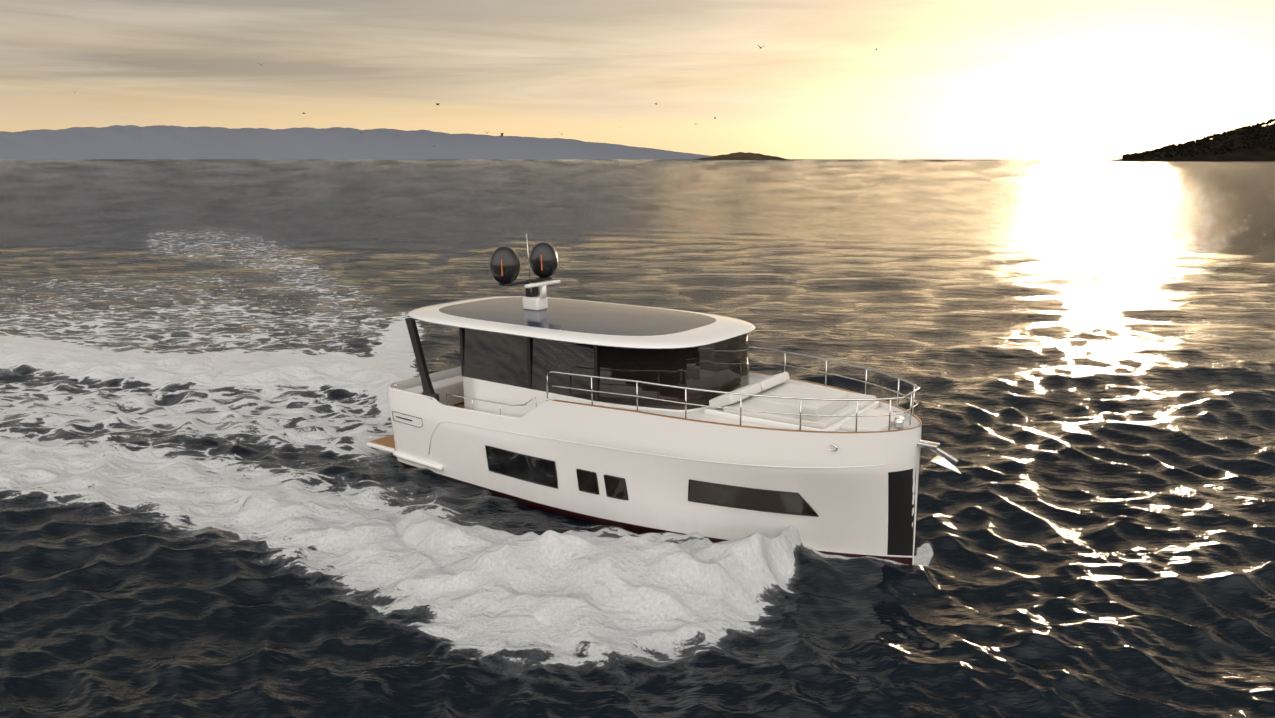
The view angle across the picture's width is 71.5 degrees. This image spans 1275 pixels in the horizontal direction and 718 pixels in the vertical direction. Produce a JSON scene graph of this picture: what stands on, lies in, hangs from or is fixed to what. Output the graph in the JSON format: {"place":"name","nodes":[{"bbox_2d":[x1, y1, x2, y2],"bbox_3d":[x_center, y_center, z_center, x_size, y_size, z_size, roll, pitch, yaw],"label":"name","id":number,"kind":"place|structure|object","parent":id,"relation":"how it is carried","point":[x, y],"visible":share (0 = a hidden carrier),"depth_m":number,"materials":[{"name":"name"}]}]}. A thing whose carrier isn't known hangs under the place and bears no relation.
{"place":"outdoors","nodes":[
{"label":"outdoors","id":0,"kind":"place"},
{"bbox_2d":[0,125,711,158],"bbox_3d":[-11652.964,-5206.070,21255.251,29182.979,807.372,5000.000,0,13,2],"label":"mountain terrain","id":1,"kind":"structure","parent":0,"point":[146,142],"depth_m":19398.83,"materials":[{"name":"stone"}]},
{"bbox_2d":[70,45,876,146],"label":"flock of birds","id":2,"kind":"object","parent":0,"point":[503,133],"visible":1,"depth_m":129.84},
{"bbox_2d":[0,159,1274,717],"bbox_3d":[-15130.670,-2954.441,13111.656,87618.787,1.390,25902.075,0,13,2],"label":"sea","id":3,"kind":"structure","parent":0,"point":[212,505],"depth_m":26.26,"materials":[{"name":"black liquid"}]},
{"bbox_2d":[366,233,960,564],"bbox_3d":[-0.189,0.691,22.167,16.435,7.398,4.866,8,15,36],"label":"yacht","id":4,"kind":"object","parent":3,"relation":"on","point":[640,419],"visible":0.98,"depth_m":19.89,"materials":[{"name":"white plastic"}]},
{"bbox_2d":[0,0,1274,158],"label":"sky","id":5,"kind":"structure","parent":0,"point":[943,79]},
{"bbox_2d":[695,152,789,159],"bbox_3d":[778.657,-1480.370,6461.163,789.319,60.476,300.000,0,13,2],"label":"island terrain","id":6,"kind":"structure","parent":0,"point":[744,156],"depth_m":6363.19,"materials":[{"name":"grey stone"}]},
{"bbox_2d":[1112,118,1274,160],"bbox_3d":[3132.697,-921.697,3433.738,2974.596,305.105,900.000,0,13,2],"label":"headland terrain","id":7,"kind":"structure","parent":0,"point":[1259,152],"depth_m":3123.89,"materials":[{"name":"plant"}]}
]}

